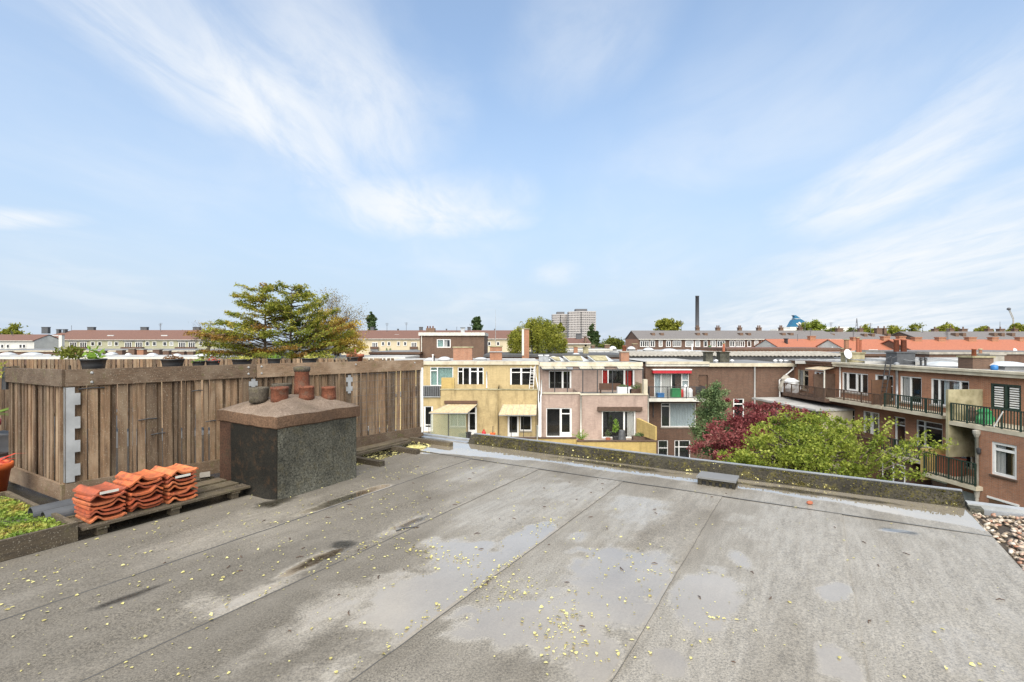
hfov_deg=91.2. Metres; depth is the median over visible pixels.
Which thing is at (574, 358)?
ridge skylight
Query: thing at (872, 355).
block
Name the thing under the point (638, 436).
corner plants
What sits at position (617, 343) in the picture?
skyline tree
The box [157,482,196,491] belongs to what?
roof tile
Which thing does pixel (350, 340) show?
yellow tree
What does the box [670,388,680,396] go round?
green crate
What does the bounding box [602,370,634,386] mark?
window
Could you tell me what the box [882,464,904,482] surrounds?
window
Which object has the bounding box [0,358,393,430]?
terrace back fence
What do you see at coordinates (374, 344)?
window
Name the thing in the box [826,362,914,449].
white window house
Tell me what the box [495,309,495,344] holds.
antenna pole
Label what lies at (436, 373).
window
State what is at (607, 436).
pot plant
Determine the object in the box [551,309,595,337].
twin towers
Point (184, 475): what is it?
paper strip
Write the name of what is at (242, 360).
plant trough
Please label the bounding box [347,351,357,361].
plant bowl
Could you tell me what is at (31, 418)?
timber side fence
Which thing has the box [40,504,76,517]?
ridge profile
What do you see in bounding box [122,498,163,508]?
roof tile
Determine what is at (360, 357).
terracotta pot
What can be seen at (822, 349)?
brown low block
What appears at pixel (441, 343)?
window
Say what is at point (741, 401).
window
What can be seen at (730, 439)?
red maple
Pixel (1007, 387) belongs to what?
window
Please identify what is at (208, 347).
bare twig tree
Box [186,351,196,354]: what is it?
roof chimney
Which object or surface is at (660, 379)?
window
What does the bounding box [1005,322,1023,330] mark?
skyline tree
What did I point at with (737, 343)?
window
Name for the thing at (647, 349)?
roof light
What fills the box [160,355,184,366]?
plant bowl
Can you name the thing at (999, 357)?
concrete twin stack
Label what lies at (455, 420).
window
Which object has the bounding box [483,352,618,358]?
block
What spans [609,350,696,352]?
green canopy block
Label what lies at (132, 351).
roof chimney
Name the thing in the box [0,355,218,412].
pale roof terrace
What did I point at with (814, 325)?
skyline tree
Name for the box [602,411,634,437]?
window
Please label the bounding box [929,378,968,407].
window
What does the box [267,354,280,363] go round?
plant bowl
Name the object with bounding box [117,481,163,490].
roof tile
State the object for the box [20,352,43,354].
roof light
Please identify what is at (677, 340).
grey roof row
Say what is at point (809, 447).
green tree
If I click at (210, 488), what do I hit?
timber pallet
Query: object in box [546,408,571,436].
window
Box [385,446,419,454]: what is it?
timber bearer
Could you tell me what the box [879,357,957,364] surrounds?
sheet roof
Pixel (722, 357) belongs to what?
felt stack
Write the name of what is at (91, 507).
roof tile
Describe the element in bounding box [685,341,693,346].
window
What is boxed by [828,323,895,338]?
slate row
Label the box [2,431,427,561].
gutter strip
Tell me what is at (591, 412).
pink house
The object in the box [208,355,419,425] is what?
roof
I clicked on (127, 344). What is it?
window
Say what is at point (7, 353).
roof light
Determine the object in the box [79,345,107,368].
plant bowl
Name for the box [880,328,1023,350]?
orange roof row
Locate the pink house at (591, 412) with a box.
[536,359,648,438]
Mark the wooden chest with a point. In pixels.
(959, 458)
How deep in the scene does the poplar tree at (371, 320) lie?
199.30 m
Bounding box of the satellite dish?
[844,349,851,361]
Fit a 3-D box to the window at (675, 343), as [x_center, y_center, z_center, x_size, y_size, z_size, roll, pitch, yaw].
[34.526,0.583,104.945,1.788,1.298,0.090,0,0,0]
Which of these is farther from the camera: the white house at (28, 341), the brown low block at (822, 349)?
the white house at (28, 341)
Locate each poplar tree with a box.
[365,311,377,329]
[469,316,483,329]
[556,323,565,346]
[587,323,594,346]
[593,331,600,347]
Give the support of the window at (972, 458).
in the corner house at (993, 466)
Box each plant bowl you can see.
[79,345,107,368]
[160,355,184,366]
[191,359,205,365]
[205,357,220,364]
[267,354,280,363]
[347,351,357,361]
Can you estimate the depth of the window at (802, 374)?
45.45 m
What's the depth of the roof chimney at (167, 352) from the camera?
88.00 m
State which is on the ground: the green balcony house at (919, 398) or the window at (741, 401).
the green balcony house at (919, 398)
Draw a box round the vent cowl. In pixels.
[923,357,927,365]
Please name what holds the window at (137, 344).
in the row of houses at (141, 338)
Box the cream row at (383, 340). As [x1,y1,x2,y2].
[341,327,530,354]
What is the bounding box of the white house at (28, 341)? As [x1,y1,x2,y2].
[0,334,60,348]
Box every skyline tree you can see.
[0,322,32,333]
[595,336,624,349]
[653,318,683,330]
[795,319,827,330]
[823,326,836,331]
[843,327,856,331]
[856,324,873,332]
[873,325,902,334]
[900,322,930,330]
[936,322,959,330]
[973,325,993,330]
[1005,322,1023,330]
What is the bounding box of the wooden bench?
[599,383,620,392]
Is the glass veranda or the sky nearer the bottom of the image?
the glass veranda
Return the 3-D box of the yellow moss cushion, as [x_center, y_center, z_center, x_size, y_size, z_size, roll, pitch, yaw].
[-1.513,1.680,7.954,0.338,0.040,0.207,0,0,0]
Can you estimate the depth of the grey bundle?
45.21 m
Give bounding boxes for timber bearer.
[356,456,384,466]
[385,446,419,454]
[409,437,452,446]
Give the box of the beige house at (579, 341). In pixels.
[565,328,590,347]
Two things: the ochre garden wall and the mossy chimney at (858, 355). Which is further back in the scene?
the mossy chimney at (858, 355)
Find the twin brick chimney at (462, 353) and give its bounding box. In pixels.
[452,347,473,359]
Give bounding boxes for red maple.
[686,398,830,460]
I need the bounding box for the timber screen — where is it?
[841,429,879,479]
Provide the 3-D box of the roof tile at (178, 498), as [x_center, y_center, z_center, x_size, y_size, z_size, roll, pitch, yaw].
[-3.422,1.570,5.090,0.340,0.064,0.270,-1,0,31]
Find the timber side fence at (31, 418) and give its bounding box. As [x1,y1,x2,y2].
[2,366,66,499]
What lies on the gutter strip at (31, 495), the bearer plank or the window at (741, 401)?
the bearer plank
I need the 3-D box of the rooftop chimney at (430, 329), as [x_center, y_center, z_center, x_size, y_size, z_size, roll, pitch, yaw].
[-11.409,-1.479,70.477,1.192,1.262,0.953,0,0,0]
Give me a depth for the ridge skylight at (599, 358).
46.52 m
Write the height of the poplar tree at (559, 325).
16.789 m
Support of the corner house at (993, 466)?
on the ground
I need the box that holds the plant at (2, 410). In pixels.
[0,407,8,424]
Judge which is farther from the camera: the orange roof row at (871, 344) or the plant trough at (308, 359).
the orange roof row at (871, 344)
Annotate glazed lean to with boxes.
[752,397,853,474]
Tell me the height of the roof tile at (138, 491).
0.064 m
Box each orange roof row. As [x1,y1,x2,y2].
[816,329,906,351]
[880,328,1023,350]
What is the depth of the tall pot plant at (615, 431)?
38.10 m
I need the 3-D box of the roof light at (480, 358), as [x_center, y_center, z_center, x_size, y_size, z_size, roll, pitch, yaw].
[-2.932,1.787,47.086,1.173,0.527,1.173,0,0,0]
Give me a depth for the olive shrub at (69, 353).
7.16 m
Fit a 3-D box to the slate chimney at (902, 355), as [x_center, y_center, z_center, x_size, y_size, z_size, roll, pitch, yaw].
[29.485,0.881,38.049,1.511,2.054,1.237,0,0,0]
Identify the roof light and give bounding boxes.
[0,352,17,354]
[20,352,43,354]
[104,352,117,354]
[438,357,450,360]
[475,357,486,359]
[627,346,634,350]
[643,348,653,350]
[660,348,677,350]
[922,361,957,365]
[990,361,1023,369]
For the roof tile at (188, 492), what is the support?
on the roof tile at (178, 498)
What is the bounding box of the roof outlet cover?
[696,471,738,489]
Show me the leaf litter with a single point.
(385, 453)
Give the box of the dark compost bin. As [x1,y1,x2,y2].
[618,430,625,439]
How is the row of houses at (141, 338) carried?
on the ground
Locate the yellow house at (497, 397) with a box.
[379,358,538,437]
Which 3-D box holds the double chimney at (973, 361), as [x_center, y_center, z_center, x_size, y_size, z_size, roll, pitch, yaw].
[29.143,1.215,31.516,1.430,1.454,1.172,0,0,0]
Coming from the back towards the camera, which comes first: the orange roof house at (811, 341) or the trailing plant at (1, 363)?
the orange roof house at (811, 341)
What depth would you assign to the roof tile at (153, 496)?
4.75 m
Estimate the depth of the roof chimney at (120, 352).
88.00 m
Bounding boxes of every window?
[80,342,86,346]
[125,342,131,346]
[135,342,142,346]
[178,342,184,346]
[188,342,194,346]
[372,342,377,346]
[411,342,416,346]
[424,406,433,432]
[430,367,452,385]
[437,339,450,347]
[449,414,466,427]
[458,367,483,383]
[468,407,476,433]
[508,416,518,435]
[510,368,533,384]
[519,416,531,431]
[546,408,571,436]
[549,371,570,387]
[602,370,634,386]
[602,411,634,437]
[640,341,648,346]
[650,341,654,346]
[654,373,688,396]
[658,440,667,454]
[661,403,695,427]
[666,341,670,346]
[673,341,680,346]
[674,440,689,457]
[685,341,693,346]
[695,341,699,346]
[710,341,715,346]
[717,341,724,346]
[729,341,734,346]
[733,399,743,416]
[735,341,744,346]
[798,370,808,390]
[842,372,867,395]
[864,411,878,433]
[875,374,892,400]
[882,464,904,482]
[889,416,904,448]
[899,376,921,405]
[917,420,941,447]
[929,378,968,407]
[960,439,974,469]
[987,495,1018,506]
[989,441,1017,481]
[991,383,1020,410]
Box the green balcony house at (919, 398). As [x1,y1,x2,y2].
[880,362,999,485]
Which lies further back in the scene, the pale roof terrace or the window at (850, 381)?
the pale roof terrace
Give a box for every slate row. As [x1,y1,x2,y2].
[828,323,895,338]
[891,327,1023,338]
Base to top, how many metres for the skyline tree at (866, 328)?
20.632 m
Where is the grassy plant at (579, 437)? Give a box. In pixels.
[570,429,588,439]
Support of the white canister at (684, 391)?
on the brown house at (669, 416)
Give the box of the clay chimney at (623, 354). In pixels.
[618,346,629,360]
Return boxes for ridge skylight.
[549,357,564,361]
[563,356,587,361]
[587,355,612,361]
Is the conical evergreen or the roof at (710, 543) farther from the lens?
the conical evergreen
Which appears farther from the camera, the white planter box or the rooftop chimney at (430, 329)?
the rooftop chimney at (430, 329)
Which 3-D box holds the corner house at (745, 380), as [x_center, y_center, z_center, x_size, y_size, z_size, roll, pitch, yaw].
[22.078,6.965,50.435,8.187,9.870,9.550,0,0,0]
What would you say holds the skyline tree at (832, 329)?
on the ground
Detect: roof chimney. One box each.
[116,350,125,354]
[128,349,136,354]
[136,349,147,354]
[152,349,162,354]
[162,350,171,354]
[177,351,186,354]
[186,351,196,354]
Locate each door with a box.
[699,375,706,396]
[962,490,974,501]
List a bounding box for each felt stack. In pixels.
[702,352,713,362]
[716,352,729,362]
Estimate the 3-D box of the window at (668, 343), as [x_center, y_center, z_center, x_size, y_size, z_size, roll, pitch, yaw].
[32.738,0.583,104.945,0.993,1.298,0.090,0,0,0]
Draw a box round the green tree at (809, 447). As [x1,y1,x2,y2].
[715,402,958,481]
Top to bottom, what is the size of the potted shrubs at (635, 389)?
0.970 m
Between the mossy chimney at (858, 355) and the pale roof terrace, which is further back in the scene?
the pale roof terrace
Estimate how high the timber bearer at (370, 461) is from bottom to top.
0.070 m
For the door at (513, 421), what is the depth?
40.45 m
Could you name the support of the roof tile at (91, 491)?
on the roof tile at (83, 497)
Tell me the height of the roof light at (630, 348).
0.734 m
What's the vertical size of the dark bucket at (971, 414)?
0.816 m
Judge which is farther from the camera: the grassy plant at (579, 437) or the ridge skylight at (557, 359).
the ridge skylight at (557, 359)
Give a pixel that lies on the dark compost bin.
(621, 435)
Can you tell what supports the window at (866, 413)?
in the white window house at (859, 388)
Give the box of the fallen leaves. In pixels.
[0,455,1001,680]
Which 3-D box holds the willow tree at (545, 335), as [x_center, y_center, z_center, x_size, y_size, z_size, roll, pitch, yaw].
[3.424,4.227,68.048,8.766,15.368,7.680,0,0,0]
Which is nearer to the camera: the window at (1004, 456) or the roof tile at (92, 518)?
the roof tile at (92, 518)
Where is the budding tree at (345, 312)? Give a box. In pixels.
[301,287,368,354]
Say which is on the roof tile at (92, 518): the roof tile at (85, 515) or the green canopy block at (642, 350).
the roof tile at (85, 515)
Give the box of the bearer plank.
[356,438,410,455]
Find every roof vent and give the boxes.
[538,355,543,361]
[543,355,548,361]
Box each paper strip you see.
[100,488,118,494]
[175,473,190,478]
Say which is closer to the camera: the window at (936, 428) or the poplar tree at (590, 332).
the window at (936, 428)
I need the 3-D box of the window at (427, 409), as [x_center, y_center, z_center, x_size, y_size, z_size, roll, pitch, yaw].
[-6.583,6.156,39.955,0.865,2.077,1.290,0,0,0]
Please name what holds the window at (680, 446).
in the brown house at (669, 416)
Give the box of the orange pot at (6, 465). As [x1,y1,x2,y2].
[0,453,15,491]
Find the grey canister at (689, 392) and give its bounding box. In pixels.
[688,388,692,396]
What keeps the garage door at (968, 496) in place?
in the corner house at (993, 466)
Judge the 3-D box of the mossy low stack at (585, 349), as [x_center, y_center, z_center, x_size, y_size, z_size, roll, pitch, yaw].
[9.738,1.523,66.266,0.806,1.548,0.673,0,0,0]
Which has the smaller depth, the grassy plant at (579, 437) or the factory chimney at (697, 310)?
the grassy plant at (579, 437)
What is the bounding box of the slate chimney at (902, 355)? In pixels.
[884,339,916,363]
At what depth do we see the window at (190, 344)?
139.96 m
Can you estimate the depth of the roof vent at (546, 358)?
46.00 m
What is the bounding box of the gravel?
[972,512,1023,570]
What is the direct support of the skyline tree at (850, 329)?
on the ground
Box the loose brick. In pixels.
[199,471,209,477]
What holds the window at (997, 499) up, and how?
in the corner house at (993, 466)
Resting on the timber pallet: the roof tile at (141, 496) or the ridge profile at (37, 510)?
the ridge profile at (37, 510)
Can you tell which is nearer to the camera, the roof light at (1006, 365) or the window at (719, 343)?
the roof light at (1006, 365)
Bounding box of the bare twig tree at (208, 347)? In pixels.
[182,317,236,355]
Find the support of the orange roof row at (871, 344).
on the ground
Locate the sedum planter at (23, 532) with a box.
[0,491,77,561]
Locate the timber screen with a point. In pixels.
(866, 436)
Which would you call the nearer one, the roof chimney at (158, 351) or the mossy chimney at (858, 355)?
the mossy chimney at (858, 355)
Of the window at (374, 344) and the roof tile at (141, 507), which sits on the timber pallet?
the roof tile at (141, 507)
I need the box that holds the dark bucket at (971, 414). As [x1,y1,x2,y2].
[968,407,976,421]
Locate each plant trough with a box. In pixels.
[231,355,252,364]
[301,355,317,362]
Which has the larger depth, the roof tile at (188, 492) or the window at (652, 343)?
the window at (652, 343)
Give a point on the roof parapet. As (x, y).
(945, 496)
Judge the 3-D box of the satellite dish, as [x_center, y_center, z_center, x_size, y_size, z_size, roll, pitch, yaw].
[27.097,1.516,40.408,0.726,1.712,0.397,0,0,-43]
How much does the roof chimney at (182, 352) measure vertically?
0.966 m
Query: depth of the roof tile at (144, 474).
4.83 m
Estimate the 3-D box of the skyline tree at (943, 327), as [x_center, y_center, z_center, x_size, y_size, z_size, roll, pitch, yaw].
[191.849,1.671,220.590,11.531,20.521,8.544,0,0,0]
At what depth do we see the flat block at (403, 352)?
64.00 m
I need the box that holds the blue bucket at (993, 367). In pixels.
[990,365,997,369]
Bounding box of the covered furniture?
[781,378,801,392]
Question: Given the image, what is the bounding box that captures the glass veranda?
[541,367,643,392]
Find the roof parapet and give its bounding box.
[368,426,965,507]
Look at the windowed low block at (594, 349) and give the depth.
73.85 m
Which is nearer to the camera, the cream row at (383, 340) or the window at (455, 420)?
the window at (455, 420)
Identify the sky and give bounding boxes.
[0,0,1023,341]
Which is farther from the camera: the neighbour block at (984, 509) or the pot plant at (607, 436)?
the pot plant at (607, 436)
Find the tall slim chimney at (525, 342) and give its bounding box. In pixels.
[521,328,529,357]
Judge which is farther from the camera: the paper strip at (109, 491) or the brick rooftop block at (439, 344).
the brick rooftop block at (439, 344)
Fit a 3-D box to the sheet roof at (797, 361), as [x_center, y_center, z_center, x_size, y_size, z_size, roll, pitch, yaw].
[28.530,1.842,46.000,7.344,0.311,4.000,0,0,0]
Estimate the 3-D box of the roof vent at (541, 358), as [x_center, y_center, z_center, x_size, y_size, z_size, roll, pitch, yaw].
[2.701,1.638,46.200,0.550,0.720,0.500,0,0,0]
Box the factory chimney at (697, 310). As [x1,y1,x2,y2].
[695,296,698,326]
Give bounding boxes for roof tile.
[72,481,127,496]
[72,495,125,505]
[73,498,124,509]
[74,491,125,500]
[74,501,125,514]
[74,507,124,517]
[75,511,126,523]
[113,478,161,487]
[115,469,165,480]
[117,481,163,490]
[117,493,161,504]
[122,489,162,499]
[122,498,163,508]
[123,501,162,511]
[124,484,162,495]
[150,463,198,475]
[154,489,196,498]
[155,484,197,495]
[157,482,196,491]
[158,478,195,487]
[159,475,195,483]
[159,494,197,503]
[162,471,195,478]
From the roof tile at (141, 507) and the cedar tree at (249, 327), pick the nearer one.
the roof tile at (141, 507)
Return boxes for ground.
[244,342,624,354]
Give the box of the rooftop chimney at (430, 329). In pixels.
[426,326,435,331]
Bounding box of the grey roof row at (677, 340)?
[625,321,840,349]
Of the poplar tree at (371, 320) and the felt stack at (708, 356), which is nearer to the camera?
the felt stack at (708, 356)
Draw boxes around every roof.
[0,409,1023,681]
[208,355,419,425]
[629,351,840,362]
[779,359,840,363]
[834,357,885,363]
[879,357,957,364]
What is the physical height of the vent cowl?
0.600 m
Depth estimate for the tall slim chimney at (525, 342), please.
55.00 m
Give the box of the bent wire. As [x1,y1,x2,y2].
[396,525,417,530]
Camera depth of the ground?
1084.63 m
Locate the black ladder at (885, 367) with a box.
[881,356,895,402]
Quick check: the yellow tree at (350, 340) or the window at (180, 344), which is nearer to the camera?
the yellow tree at (350, 340)
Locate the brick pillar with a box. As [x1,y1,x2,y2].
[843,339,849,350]
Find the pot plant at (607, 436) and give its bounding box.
[605,430,611,439]
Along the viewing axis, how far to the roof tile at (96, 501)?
4.49 m
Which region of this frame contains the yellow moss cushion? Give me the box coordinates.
[407,445,426,448]
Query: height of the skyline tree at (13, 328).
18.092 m
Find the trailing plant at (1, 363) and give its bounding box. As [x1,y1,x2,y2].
[0,361,7,377]
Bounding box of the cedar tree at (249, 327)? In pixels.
[184,280,359,362]
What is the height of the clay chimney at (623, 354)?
1.709 m
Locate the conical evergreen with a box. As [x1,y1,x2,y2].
[686,380,734,458]
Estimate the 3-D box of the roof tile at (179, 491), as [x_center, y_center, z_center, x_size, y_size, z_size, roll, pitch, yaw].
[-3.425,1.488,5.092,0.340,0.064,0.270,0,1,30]
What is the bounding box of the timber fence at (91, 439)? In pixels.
[59,360,423,500]
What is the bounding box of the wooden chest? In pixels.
[937,454,966,476]
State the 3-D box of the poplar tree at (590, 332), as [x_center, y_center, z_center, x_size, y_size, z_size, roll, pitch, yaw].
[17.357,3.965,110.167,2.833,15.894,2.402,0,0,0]
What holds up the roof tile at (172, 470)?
on the roof tile at (175, 474)
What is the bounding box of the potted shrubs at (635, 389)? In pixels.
[629,384,640,392]
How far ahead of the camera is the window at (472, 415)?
39.06 m
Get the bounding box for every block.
[0,349,250,354]
[369,350,422,357]
[418,332,487,357]
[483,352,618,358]
[565,348,612,351]
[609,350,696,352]
[695,347,851,351]
[831,352,915,357]
[855,350,1023,362]
[965,500,1023,566]
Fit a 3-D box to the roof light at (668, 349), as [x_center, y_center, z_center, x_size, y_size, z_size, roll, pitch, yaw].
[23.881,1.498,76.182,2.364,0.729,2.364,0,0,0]
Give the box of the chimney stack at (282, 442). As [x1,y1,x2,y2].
[217,366,359,499]
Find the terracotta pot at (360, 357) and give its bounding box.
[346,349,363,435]
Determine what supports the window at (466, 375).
in the yellow house at (497, 397)
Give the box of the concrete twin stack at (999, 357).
[977,353,1006,361]
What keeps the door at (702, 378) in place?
in the brown house at (669, 416)
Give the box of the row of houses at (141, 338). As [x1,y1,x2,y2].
[41,325,240,348]
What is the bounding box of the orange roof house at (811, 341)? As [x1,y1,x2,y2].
[753,328,826,346]
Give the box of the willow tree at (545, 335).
[507,316,569,353]
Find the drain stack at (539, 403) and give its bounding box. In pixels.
[538,366,541,436]
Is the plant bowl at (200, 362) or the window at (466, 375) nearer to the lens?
the plant bowl at (200, 362)
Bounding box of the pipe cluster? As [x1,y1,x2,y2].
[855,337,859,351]
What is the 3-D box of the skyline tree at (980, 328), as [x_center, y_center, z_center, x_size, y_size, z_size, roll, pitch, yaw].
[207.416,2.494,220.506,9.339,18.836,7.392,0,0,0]
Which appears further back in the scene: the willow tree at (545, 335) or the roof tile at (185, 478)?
the willow tree at (545, 335)
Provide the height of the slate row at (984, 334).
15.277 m
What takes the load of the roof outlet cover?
on the roof at (710, 543)
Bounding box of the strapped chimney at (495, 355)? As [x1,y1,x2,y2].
[489,346,502,359]
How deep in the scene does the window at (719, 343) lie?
104.98 m
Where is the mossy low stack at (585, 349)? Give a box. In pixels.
[583,347,587,352]
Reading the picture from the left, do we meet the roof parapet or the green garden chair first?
the roof parapet
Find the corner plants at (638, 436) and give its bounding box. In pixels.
[632,432,649,439]
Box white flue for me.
[59,335,64,347]
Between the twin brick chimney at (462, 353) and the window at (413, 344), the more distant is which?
the window at (413, 344)
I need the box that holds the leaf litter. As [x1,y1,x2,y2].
[356,442,430,465]
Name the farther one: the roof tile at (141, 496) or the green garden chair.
the green garden chair
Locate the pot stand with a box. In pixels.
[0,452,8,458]
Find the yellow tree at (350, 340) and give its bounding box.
[301,307,368,355]
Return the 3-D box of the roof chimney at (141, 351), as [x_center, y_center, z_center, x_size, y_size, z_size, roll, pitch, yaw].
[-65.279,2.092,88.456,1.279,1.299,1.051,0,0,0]
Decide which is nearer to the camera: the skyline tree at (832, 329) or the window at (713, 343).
the window at (713, 343)
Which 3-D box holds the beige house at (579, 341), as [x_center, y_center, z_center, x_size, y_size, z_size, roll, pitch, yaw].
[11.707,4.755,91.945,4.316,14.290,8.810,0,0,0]
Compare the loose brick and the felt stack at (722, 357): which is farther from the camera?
the felt stack at (722, 357)
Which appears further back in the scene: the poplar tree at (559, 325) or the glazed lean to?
the poplar tree at (559, 325)
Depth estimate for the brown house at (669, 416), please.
46.00 m
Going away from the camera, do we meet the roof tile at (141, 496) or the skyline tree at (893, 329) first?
the roof tile at (141, 496)
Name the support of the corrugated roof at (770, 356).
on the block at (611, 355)
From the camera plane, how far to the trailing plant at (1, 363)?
5.99 m
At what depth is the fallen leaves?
3.32 m
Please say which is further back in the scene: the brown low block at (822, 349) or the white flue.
the white flue
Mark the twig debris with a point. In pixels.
(549, 544)
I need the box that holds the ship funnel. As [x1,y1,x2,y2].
[770,315,854,331]
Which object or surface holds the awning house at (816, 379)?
on the ground
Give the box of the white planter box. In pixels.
[617,384,630,392]
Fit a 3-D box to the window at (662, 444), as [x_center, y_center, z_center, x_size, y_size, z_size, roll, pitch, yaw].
[13.864,10.006,46.623,0.928,1.798,1.155,0,0,0]
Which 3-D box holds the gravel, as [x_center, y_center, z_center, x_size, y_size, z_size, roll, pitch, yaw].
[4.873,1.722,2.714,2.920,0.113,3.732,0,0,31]
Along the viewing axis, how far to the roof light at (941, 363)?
34.47 m
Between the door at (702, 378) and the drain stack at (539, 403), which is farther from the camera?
the door at (702, 378)
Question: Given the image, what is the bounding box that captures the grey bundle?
[778,375,789,391]
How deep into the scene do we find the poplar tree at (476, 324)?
199.17 m
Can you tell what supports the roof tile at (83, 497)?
on the roof tile at (96, 501)
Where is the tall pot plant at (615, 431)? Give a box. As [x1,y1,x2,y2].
[612,418,618,439]
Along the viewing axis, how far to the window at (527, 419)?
40.45 m
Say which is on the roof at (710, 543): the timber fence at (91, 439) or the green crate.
the timber fence at (91, 439)
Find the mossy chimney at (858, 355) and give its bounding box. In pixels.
[839,352,865,361]
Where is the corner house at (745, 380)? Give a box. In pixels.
[696,360,796,463]
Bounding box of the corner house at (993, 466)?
[920,369,1023,506]
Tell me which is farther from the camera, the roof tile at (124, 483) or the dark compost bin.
the dark compost bin
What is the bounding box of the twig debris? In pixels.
[164,457,1004,662]
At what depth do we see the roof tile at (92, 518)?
4.49 m
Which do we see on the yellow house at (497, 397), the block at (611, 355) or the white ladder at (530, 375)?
the white ladder at (530, 375)
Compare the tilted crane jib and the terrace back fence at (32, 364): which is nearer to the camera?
the terrace back fence at (32, 364)
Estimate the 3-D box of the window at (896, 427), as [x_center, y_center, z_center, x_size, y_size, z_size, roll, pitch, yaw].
[27.009,6.435,35.209,0.240,2.270,1.561,0,0,-6]
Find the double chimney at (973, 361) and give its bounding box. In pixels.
[956,349,995,368]
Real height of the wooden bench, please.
0.950 m
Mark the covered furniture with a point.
(790, 381)
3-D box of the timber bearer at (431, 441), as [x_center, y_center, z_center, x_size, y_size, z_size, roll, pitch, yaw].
[-1.400,1.665,8.308,1.000,0.070,0.085,0,0,31]
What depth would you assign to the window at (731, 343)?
104.98 m
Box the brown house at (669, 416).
[629,358,709,459]
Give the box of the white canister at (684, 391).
[683,385,687,396]
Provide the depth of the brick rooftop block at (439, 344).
66.00 m
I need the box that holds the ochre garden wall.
[516,418,656,453]
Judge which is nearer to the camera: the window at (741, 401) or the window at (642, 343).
the window at (741, 401)
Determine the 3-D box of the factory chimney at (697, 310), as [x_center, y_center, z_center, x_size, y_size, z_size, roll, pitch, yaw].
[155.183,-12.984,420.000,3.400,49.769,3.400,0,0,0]
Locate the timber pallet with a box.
[67,475,250,535]
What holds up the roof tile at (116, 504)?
on the roof tile at (85, 515)
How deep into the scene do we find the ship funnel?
700.00 m
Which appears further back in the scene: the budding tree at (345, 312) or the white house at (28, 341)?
the white house at (28, 341)
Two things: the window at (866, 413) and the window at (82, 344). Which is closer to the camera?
the window at (866, 413)
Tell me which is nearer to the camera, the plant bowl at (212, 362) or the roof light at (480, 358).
the plant bowl at (212, 362)
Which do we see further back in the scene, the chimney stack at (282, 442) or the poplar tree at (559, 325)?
the poplar tree at (559, 325)
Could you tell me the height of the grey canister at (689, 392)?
0.850 m
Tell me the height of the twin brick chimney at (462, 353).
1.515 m
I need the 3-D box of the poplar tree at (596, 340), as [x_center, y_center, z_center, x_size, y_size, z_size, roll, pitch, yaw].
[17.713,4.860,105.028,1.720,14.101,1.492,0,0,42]
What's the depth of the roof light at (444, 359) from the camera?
46.07 m
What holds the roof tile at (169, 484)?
on the roof tile at (172, 486)
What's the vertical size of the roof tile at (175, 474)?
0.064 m
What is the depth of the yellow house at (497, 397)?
39.40 m
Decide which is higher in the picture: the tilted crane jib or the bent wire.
the tilted crane jib
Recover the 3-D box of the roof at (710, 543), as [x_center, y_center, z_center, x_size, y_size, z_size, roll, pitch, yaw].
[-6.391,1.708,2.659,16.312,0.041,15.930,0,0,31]
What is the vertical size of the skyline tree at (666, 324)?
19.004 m
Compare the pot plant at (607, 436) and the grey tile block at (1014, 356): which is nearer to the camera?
the pot plant at (607, 436)
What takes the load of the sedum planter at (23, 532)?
on the roof at (710, 543)
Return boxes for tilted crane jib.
[1006,308,1013,323]
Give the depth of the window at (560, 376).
45.20 m
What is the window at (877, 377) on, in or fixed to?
in the white window house at (859, 388)
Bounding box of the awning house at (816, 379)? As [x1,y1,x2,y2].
[783,360,840,404]
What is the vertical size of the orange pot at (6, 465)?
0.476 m
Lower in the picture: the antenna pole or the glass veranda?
the glass veranda
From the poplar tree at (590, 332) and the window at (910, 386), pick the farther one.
the poplar tree at (590, 332)
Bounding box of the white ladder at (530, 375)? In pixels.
[529,368,534,388]
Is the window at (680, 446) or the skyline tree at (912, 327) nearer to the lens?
the window at (680, 446)
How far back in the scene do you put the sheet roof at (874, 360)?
39.55 m
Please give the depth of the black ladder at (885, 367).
35.25 m
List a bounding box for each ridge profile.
[28,497,77,516]
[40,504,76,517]
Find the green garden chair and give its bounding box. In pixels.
[974,408,994,424]
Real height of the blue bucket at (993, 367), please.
0.330 m
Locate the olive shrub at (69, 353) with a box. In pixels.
[51,345,86,369]
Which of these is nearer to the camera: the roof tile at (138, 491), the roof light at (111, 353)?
the roof tile at (138, 491)

